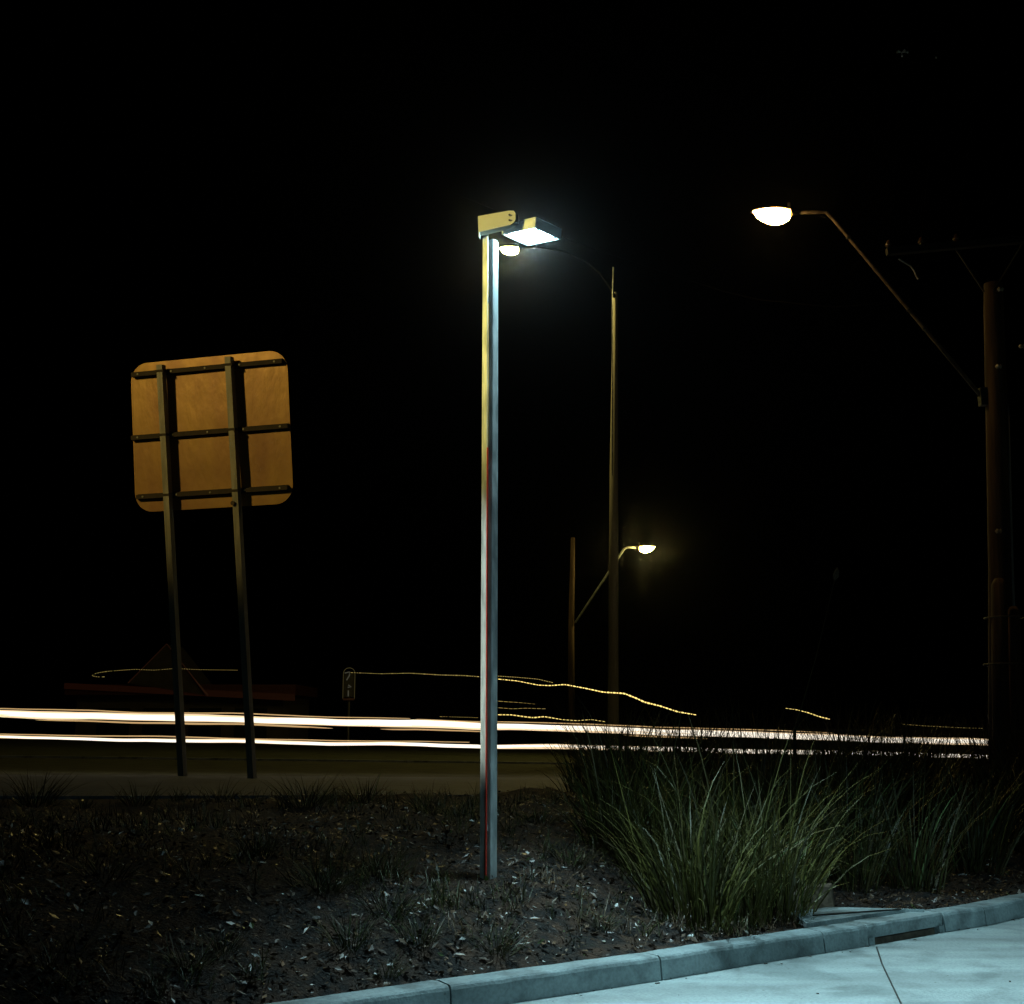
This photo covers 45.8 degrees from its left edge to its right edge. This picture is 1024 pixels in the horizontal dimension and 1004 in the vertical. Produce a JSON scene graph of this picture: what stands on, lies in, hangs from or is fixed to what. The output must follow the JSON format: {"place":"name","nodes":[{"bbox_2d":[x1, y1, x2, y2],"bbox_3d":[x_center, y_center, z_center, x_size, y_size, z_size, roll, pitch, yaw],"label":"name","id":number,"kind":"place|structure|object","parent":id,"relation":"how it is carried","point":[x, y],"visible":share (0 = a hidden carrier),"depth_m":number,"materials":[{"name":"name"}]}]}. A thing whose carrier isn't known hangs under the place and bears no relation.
{"place":"outdoors","nodes":[
{"label":"outdoors","id":0,"kind":"place"},
{"bbox_2d":[0,725,1023,1003],"bbox_3d":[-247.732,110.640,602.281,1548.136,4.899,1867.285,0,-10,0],"label":"ground","id":1,"kind":"structure","parent":0,"point":[180,915],"depth_m":6.35,"materials":[{"name":"soil"}]},
{"bbox_2d":[1,763,86,807],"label":"grass tussock","id":2,"kind":"object","parent":1,"relation":"on","point":[36,798],"depth_m":9.56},
{"bbox_2d":[58,791,105,808],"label":"grass tussock","id":3,"kind":"object","parent":1,"relation":"on","point":[85,804],"depth_m":9.07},
{"bbox_2d":[54,841,154,882],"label":"grass tussock","id":4,"kind":"object","parent":1,"relation":"on","point":[94,870],"depth_m":5.87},
{"bbox_2d":[105,780,174,806],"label":"grass tussock","id":5,"kind":"object","parent":1,"relation":"on","point":[136,798],"depth_m":9.27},
{"bbox_2d":[159,787,194,800],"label":"grass tussock","id":6,"kind":"object","parent":1,"relation":"on","point":[176,798],"depth_m":9.82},
{"bbox_2d":[137,928,235,972],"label":"grass tussock","id":7,"kind":"object","parent":1,"relation":"on","point":[202,957],"depth_m":5.16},
{"bbox_2d":[64,643,317,745],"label":"shop building","id":8,"kind":"structure","parent":1,"relation":"on","point":[149,688],"depth_m":61.10,"materials":[{"name":"brown glass"}]},
{"bbox_2d":[96,708,129,738],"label":"window","id":9,"kind":"structure","parent":8,"relation":"in","point":[103,728],"depth_m":61.10,"materials":[{"name":"black glass"}]},
{"bbox_2d":[142,708,174,738],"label":"window","id":10,"kind":"structure","parent":8,"relation":"in","point":[148,729],"depth_m":61.08,"materials":[{"name":"black glass"}]},
{"bbox_2d":[188,708,221,738],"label":"window","id":11,"kind":"structure","parent":8,"relation":"in","point":[194,730],"depth_m":61.08,"materials":[{"name":"black glass"}]},
{"bbox_2d":[234,708,267,738],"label":"window","id":12,"kind":"structure","parent":8,"relation":"in","point":[260,732],"depth_m":61.08,"materials":[{"name":"black glass"}]},
{"bbox_2d":[131,351,292,778],"bbox_3d":[-3.834,1.024,15.541,2.255,5.820,0.216,-3,-2,15],"label":"road sign","id":13,"kind":"object","parent":1,"relation":"on","point":[212,432],"visible":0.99,"depth_m":15.62,"materials":[{"name":"metal"}]},
{"bbox_2d":[186,920,254,954],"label":"grass tussock","id":14,"kind":"object","parent":1,"relation":"on","point":[220,949],"depth_m":5.35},
{"bbox_2d":[184,777,258,801],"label":"grass tussock","id":15,"kind":"object","parent":1,"relation":"on","point":[232,796],"depth_m":10.26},
{"bbox_2d":[216,821,290,859],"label":"grass tussock","id":16,"kind":"object","parent":1,"relation":"on","point":[268,854],"depth_m":6.55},
{"bbox_2d":[256,767,355,810],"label":"grass tussock","id":17,"kind":"object","parent":1,"relation":"on","point":[316,800],"depth_m":9.04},
{"bbox_2d":[270,848,373,897],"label":"grass tussock","id":18,"kind":"object","parent":1,"relation":"on","point":[301,870],"depth_m":6.11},
{"bbox_2d":[316,786,342,798],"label":"grass tussock","id":19,"kind":"object","parent":1,"relation":"on","point":[334,793],"depth_m":10.46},
{"bbox_2d":[302,901,385,952],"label":"grass tussock","id":20,"kind":"object","parent":1,"relation":"on","point":[365,938],"depth_m":5.57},
{"bbox_2d":[342,667,354,749],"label":"traffic light","id":21,"kind":"object","parent":1,"relation":"on","point":[349,682],"visible":0.91,"depth_m":51.44,"materials":[{"name":"metal"}]},
{"bbox_2d":[327,774,401,803],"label":"grass tussock","id":22,"kind":"object","parent":1,"relation":"on","point":[368,798],"depth_m":10.41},
{"bbox_2d":[358,948,412,979],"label":"grass tussock","id":23,"kind":"object","parent":1,"relation":"on","point":[390,972],"depth_m":5.41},
{"bbox_2d":[339,869,434,921],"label":"grass tussock","id":24,"kind":"object","parent":1,"relation":"on","point":[400,910],"depth_m":5.93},
{"bbox_2d":[345,834,429,882],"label":"grass tussock","id":25,"kind":"object","parent":1,"relation":"on","point":[383,871],"depth_m":6.39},
{"bbox_2d":[0,778,821,1003],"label":"weeds","id":26,"kind":"object","parent":1,"relation":"on","point":[433,884],"visible":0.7,"depth_m":6.53,"materials":[{"name":"green plant"}]},
{"bbox_2d":[377,900,455,949],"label":"grass tussock","id":27,"kind":"object","parent":1,"relation":"on","point":[429,931],"depth_m":5.71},
{"bbox_2d":[395,789,460,811],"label":"grass tussock","id":28,"kind":"object","parent":1,"relation":"on","point":[422,803],"depth_m":9.24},
{"bbox_2d":[433,792,475,815],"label":"grass tussock","id":29,"kind":"object","parent":1,"relation":"on","point":[463,811],"depth_m":8.51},
{"bbox_2d":[0,755,957,768],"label":"kerb","id":30,"kind":"structure","parent":1,"relation":"on","point":[195,758],"depth_m":27.52,"materials":[{"name":"concrete"}]},
{"bbox_2d":[0,775,977,799],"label":"footpath","id":31,"kind":"structure","parent":1,"relation":"on","point":[95,785],"depth_m":13.53,"materials":[{"name":"concrete"}]},
{"bbox_2d":[0,734,959,757],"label":"light trail","id":32,"kind":"object","parent":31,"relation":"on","point":[394,743],"visible":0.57,"depth_m":18.88,"materials":[{"name":"white"}]},
{"bbox_2d":[0,708,985,744],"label":"light trail","id":33,"kind":"object","parent":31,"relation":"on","point":[270,721],"visible":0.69,"depth_m":19.08,"materials":[{"name":"white"}]},
{"bbox_2d":[456,915,542,957],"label":"grass tussock","id":34,"kind":"object","parent":1,"relation":"on","point":[502,947],"depth_m":5.82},
{"bbox_2d":[0,787,1023,1003],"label":"leaf litter","id":35,"kind":"object","parent":1,"relation":"on","point":[218,907],"visible":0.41,"depth_m":6.52,"materials":[{"name":"plant"}]},
{"bbox_2d":[478,211,561,879],"bbox_3d":[0.030,0.347,7.050,0.362,4.257,0.426,-9,-14,42],"label":"floodlight post","id":36,"kind":"object","parent":1,"relation":"on","point":[528,231],"visible":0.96,"depth_m":7.07,"materials":[{"name":"metal"}]},
{"bbox_2d":[508,800,577,824],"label":"grass tussock","id":37,"kind":"object","parent":1,"relation":"on","point":[545,814],"depth_m":8.35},
{"bbox_2d":[499,244,618,745],"bbox_3d":[1.442,-0.159,36.560,3.707,16.068,0.395,0,-10,-1],"label":"street lamp","id":38,"kind":"object","parent":1,"relation":"on","point":[613,663],"visible":0.99,"depth_m":36.37,"materials":[{"name":"paint"}]},
{"bbox_2d":[536,834,603,870],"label":"grass tussock","id":39,"kind":"object","parent":1,"relation":"on","point":[575,862],"depth_m":7.26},
{"bbox_2d":[527,710,646,793],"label":"grass clump","id":40,"kind":"object","parent":1,"relation":"on","point":[568,771],"visible":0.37,"depth_m":12.89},
{"bbox_2d":[569,900,627,931],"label":"grass tussock","id":41,"kind":"object","parent":1,"relation":"on","point":[603,925],"depth_m":6.38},
{"bbox_2d":[564,713,654,769],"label":"grass clump","id":42,"kind":"object","parent":1,"relation":"on","point":[606,740],"visible":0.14,"depth_m":15.49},
{"bbox_2d":[568,537,654,757],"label":"street lamp","id":43,"kind":"object","parent":1,"relation":"on","point":[645,548],"visible":0.96,"depth_m":44.85,"materials":[{"name":"metal"}]},
{"bbox_2d":[544,686,681,786],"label":"grass clump","id":44,"kind":"object","parent":1,"relation":"on","point":[622,732],"visible":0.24,"depth_m":14.72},
{"bbox_2d":[543,692,691,792],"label":"grass clump","id":45,"kind":"object","parent":1,"relation":"on","point":[588,757],"visible":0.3,"depth_m":11.96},
{"bbox_2d":[528,718,716,860],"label":"grass clump","id":46,"kind":"object","parent":1,"relation":"on","point":[576,828],"visible":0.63,"depth_m":8.06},
{"bbox_2d":[547,694,705,818],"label":"grass clump","id":47,"kind":"object","parent":1,"relation":"on","point":[610,779],"visible":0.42,"depth_m":10.35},
{"bbox_2d":[561,698,705,808],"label":"grass clump","id":48,"kind":"object","parent":1,"relation":"on","point":[660,763],"visible":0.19,"depth_m":10.91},
{"bbox_2d":[595,709,672,780],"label":"grass clump","id":49,"kind":"object","parent":1,"relation":"on","point":[639,741],"visible":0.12,"depth_m":15.92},
{"bbox_2d":[267,893,1023,1003],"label":"kerb","id":50,"kind":"structure","parent":1,"relation":"on","point":[509,986],"depth_m":5.93,"materials":[{"name":"concrete"}]},
{"bbox_2d":[541,712,759,837],"bbox_3d":[1.335,2.299,10.286,1.945,1.093,1.700,-8,-13,35],"label":"grass clump","id":51,"kind":"object","parent":1,"relation":"on","point":[686,785],"visible":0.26,"depth_m":10.15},
{"bbox_2d":[545,727,757,893],"bbox_3d":[0.945,1.978,7.880,1.415,1.032,1.558,-4,-9,18],"label":"grass clump","id":52,"kind":"object","parent":1,"relation":"on","point":[623,845],"visible":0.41,"depth_m":7.73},
{"bbox_2d":[577,732,744,863],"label":"grass clump","id":53,"kind":"object","parent":1,"relation":"on","point":[681,787],"visible":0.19,"depth_m":8.76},
{"bbox_2d":[616,691,743,796],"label":"grass clump","id":54,"kind":"object","parent":1,"relation":"on","point":[672,754],"visible":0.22,"depth_m":13.70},
{"bbox_2d":[573,744,791,932],"bbox_3d":[1.008,1.924,7.024,1.362,1.074,1.653,4,-11,-20],"label":"grass clump","id":55,"kind":"object","parent":1,"relation":"on","point":[701,899],"visible":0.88,"depth_m":6.87,"materials":[{"name":"plant"}]},
{"bbox_2d":[617,697,750,809],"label":"grass clump","id":56,"kind":"object","parent":1,"relation":"on","point":[687,752],"visible":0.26,"depth_m":12.49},
{"bbox_2d":[627,694,744,785],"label":"grass clump","id":57,"kind":"object","parent":1,"relation":"on","point":[692,735],"visible":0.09,"depth_m":15.40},
{"bbox_2d":[658,707,738,779],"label":"grass clump","id":58,"kind":"object","parent":1,"relation":"on","point":[709,738],"visible":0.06,"depth_m":16.59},
{"bbox_2d":[643,742,785,842],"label":"grass clump","id":59,"kind":"object","parent":1,"relation":"on","point":[717,778],"visible":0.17,"depth_m":9.94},
{"bbox_2d":[672,697,765,793],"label":"grass clump","id":60,"kind":"object","parent":1,"relation":"on","point":[710,740],"visible":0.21,"depth_m":14.03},
{"bbox_2d":[659,697,789,805],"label":"grass clump","id":61,"kind":"object","parent":1,"relation":"on","point":[720,759],"visible":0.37,"depth_m":12.95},
{"bbox_2d":[580,715,873,917],"bbox_3d":[1.354,1.911,7.334,1.874,1.245,2.014,-4,-10,36],"label":"grass clump","id":62,"kind":"object","parent":1,"relation":"on","point":[761,839],"visible":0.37,"depth_m":7.37,"materials":[{"name":"plant"}]},
{"bbox_2d":[609,753,860,874],"bbox_3d":[1.380,2.165,8.139,2.090,0.952,1.945,9,-14,-36],"label":"grass clump","id":63,"kind":"object","parent":1,"relation":"on","point":[675,827],"visible":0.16,"depth_m":8.23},
{"bbox_2d":[694,838,801,927],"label":"grass clump","id":64,"kind":"object","parent":1,"relation":"on","point":[749,906],"visible":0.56,"depth_m":7.00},
{"bbox_2d":[676,686,832,828],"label":"grass clump","id":65,"kind":"object","parent":1,"relation":"on","point":[743,761],"visible":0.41,"depth_m":11.21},
{"bbox_2d":[670,745,850,855],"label":"grass clump","id":66,"kind":"object","parent":1,"relation":"on","point":[723,800],"visible":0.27,"depth_m":9.27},
{"bbox_2d":[703,685,820,803],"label":"grass clump","id":67,"kind":"object","parent":1,"relation":"on","point":[762,744],"visible":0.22,"depth_m":13.10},
{"bbox_2d":[510,917,1023,1003],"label":"car park pavement","id":68,"kind":"structure","parent":1,"relation":"on","point":[983,965],"depth_m":5.98,"materials":[{"name":"concrete"}]},
{"bbox_2d":[876,947,901,1003],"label":"pavement joint","id":69,"kind":"object","parent":68,"relation":"on","point":[900,1002],"visible":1,"depth_m":6.05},
{"bbox_2d":[734,707,802,783],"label":"grass clump","id":70,"kind":"object","parent":1,"relation":"on","point":[768,734],"visible":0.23,"depth_m":15.63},
{"bbox_2d":[655,747,905,924],"bbox_3d":[1.678,1.985,7.319,1.588,1.079,1.817,4,-11,-9],"label":"grass clump","id":71,"kind":"object","parent":1,"relation":"on","point":[787,901],"visible":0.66,"depth_m":7.18,"materials":[{"name":"plant"}]},
{"bbox_2d":[681,737,891,891],"bbox_3d":[1.805,2.171,8.557,1.704,1.132,1.831,5,-8,-17],"label":"grass clump","id":72,"kind":"object","parent":1,"relation":"on","point":[814,842],"visible":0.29,"depth_m":8.34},
{"bbox_2d":[742,710,836,784],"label":"grass clump","id":73,"kind":"object","parent":1,"relation":"on","point":[788,747],"visible":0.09,"depth_m":17.13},
{"bbox_2d":[710,741,879,836],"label":"grass clump","id":74,"kind":"object","parent":1,"relation":"on","point":[803,799],"visible":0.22,"depth_m":10.93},
{"bbox_2d":[716,739,888,870],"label":"grass clump","id":75,"kind":"object","parent":1,"relation":"on","point":[808,803],"visible":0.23,"depth_m":9.46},
{"bbox_2d":[793,883,834,908],"bbox_3d":[1.904,2.541,7.788,0.363,0.174,0.176,0,-10,0],"label":"rock","id":76,"kind":"object","parent":1,"relation":"on","point":[828,901],"visible":0.34,"depth_m":7.71,"materials":[{"name":"grey stone"}]},
{"bbox_2d":[793,567,838,797],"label":"flower stalk","id":77,"kind":"object","parent":1,"relation":"on","point":[836,574],"visible":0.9,"depth_m":11.83,"materials":[{"name":"brown plant"}]},
{"bbox_2d":[766,689,875,789],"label":"grass clump","id":78,"kind":"object","parent":1,"relation":"on","point":[822,741],"visible":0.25,"depth_m":15.94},
{"bbox_2d":[725,689,921,835],"bbox_3d":[2.846,2.511,11.662,1.885,1.415,2.156,3,-11,-10],"label":"grass clump","id":79,"kind":"object","parent":1,"relation":"on","point":[818,766],"visible":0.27,"depth_m":11.39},
{"bbox_2d":[738,757,933,880],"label":"grass clump","id":80,"kind":"object","parent":1,"relation":"on","point":[865,825],"visible":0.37,"depth_m":8.91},
{"bbox_2d":[787,694,897,772],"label":"grass clump","id":81,"kind":"object","parent":1,"relation":"on","point":[840,734],"visible":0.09,"depth_m":17.63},
{"bbox_2d":[762,741,929,840],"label":"grass clump","id":82,"kind":"object","parent":1,"relation":"on","point":[854,811],"visible":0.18,"depth_m":11.03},
{"bbox_2d":[797,703,894,778],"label":"grass clump","id":83,"kind":"object","parent":1,"relation":"on","point":[840,743],"visible":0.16,"depth_m":15.28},
{"bbox_2d":[795,684,905,807],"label":"grass clump","id":84,"kind":"object","parent":1,"relation":"on","point":[829,760],"visible":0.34,"depth_m":13.66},
{"bbox_2d":[796,710,912,799],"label":"grass clump","id":85,"kind":"object","parent":1,"relation":"on","point":[838,749],"visible":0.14,"depth_m":14.65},
{"bbox_2d":[782,762,932,892],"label":"grass clump","id":86,"kind":"object","parent":1,"relation":"on","point":[870,870],"visible":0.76,"depth_m":8.31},
{"bbox_2d":[791,907,944,945],"bbox_3d":[2.039,2.527,7.224,1.046,0.166,0.525,8,-13,-36],"label":"drain inlet","id":87,"kind":"object","parent":1,"relation":"in","point":[884,925],"visible":0.77,"depth_m":7.16,"materials":[{"name":"concrete"}]},
{"bbox_2d":[766,746,970,856],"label":"grass clump","id":88,"kind":"object","parent":1,"relation":"on","point":[898,803],"visible":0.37,"depth_m":10.26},
{"bbox_2d":[750,202,1023,796],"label":"utility pole","id":89,"kind":"object","parent":1,"relation":"on","point":[1004,664],"visible":0.98,"depth_m":17.24,"materials":[{"name":"wood"}]},
{"bbox_2d":[416,178,978,306],"bbox_3d":[2.844,-3.992,18.611,8.668,2.101,0.008,0,-10,0],"label":"service wire","id":90,"kind":"object","parent":89,"relation":"attached to","point":[702,284],"visible":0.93,"depth_m":18.48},
{"bbox_2d":[820,711,962,803],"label":"grass clump","id":91,"kind":"object","parent":1,"relation":"on","point":[920,742],"visible":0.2,"depth_m":13.92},
{"bbox_2d":[816,696,970,826],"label":"grass clump","id":92,"kind":"object","parent":1,"relation":"on","point":[885,768],"visible":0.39,"depth_m":12.14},
{"bbox_2d":[856,706,938,788],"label":"grass clump","id":93,"kind":"object","parent":1,"relation":"on","point":[894,743],"visible":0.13,"depth_m":16.46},
{"bbox_2d":[802,762,1005,893],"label":"grass clump","id":94,"kind":"object","parent":1,"relation":"on","point":[922,876],"visible":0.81,"depth_m":8.42,"materials":[{"name":"plant"}]},
{"bbox_2d":[866,703,951,767],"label":"grass clump","id":95,"kind":"object","parent":1,"relation":"on","point":[906,742],"visible":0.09,"depth_m":18.18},
{"bbox_2d":[834,708,985,826],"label":"grass clump","id":96,"kind":"object","parent":1,"relation":"on","point":[911,792],"visible":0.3,"depth_m":12.38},
{"bbox_2d":[876,709,963,767],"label":"grass clump","id":97,"kind":"object","parent":1,"relation":"on","point":[928,735],"visible":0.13,"depth_m":18.85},
{"bbox_2d":[876,693,975,810],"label":"grass clump","id":98,"kind":"object","parent":1,"relation":"on","point":[928,762],"visible":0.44,"depth_m":14.27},
{"bbox_2d":[888,712,974,777],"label":"grass clump","id":99,"kind":"object","parent":1,"relation":"on","point":[927,746],"visible":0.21,"depth_m":17.32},
{"bbox_2d":[869,707,994,802],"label":"grass clump","id":100,"kind":"object","parent":1,"relation":"on","point":[964,775],"visible":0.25,"depth_m":15.32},
{"bbox_2d":[887,740,1023,858],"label":"grass clump","id":101,"kind":"object","parent":1,"relation":"on","point":[993,815],"visible":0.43,"depth_m":10.38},
{"bbox_2d":[888,752,1022,841],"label":"grass clump","id":102,"kind":"object","parent":1,"relation":"on","point":[935,797],"visible":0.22,"depth_m":11.26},
{"bbox_2d":[889,747,1023,875],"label":"grass clump","id":103,"kind":"object","parent":1,"relation":"on","point":[971,862],"visible":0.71,"depth_m":9.39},
{"bbox_2d":[947,715,987,784],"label":"grass clump","id":104,"kind":"object","parent":1,"relation":"on","point":[964,748],"visible":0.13,"depth_m":19.66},
{"bbox_2d":[950,699,987,785],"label":"grass clump","id":105,"kind":"object","parent":1,"relation":"on","point":[973,743],"visible":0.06,"depth_m":18.14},
{"bbox_2d":[928,752,1023,854],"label":"grass clump","id":106,"kind":"object","parent":1,"relation":"on","point":[1017,848],"visible":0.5,"depth_m":10.86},
{"bbox_2d":[928,698,1023,798],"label":"grass clump","id":107,"kind":"object","parent":1,"relation":"on","point":[980,778],"visible":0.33,"depth_m":15.79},
{"bbox_2d":[929,754,1023,834],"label":"grass clump","id":108,"kind":"object","parent":1,"relation":"on","point":[991,790],"visible":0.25,"depth_m":12.33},
{"bbox_2d":[936,707,1023,817],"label":"grass clump","id":109,"kind":"object","parent":1,"relation":"on","point":[1007,762],"visible":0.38,"depth_m":12.95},
{"bbox_2d":[956,693,1023,805],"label":"grass clump","id":110,"kind":"object","parent":1,"relation":"on","point":[1001,729],"visible":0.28,"depth_m":13.88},
{"bbox_2d":[958,697,1023,777],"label":"grass clump","id":111,"kind":"object","parent":1,"relation":"on","point":[991,736],"visible":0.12,"depth_m":16.48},
{"bbox_2d":[963,743,1023,825],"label":"grass clump","id":112,"kind":"object","parent":1,"relation":"on","point":[1003,777],"visible":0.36,"depth_m":12.62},
{"bbox_2d":[973,688,1023,787],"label":"grass clump","id":113,"kind":"object","parent":1,"relation":"on","point":[1015,715],"visible":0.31,"depth_m":15.05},
{"bbox_2d":[0,0,1023,729],"label":"sky","id":114,"kind":"structure","parent":0,"point":[180,179],"materials":[{"name":"black"}]},
{"bbox_2d":[499,679,695,714],"bbox_3d":[1.950,4.260,26.366,5.202,0.728,0.036,6,-12,-30],"label":"light trail","id":115,"kind":"object","parent":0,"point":[608,692],"visible":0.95,"depth_m":26.58,"materials":[{"name":"yellow"}]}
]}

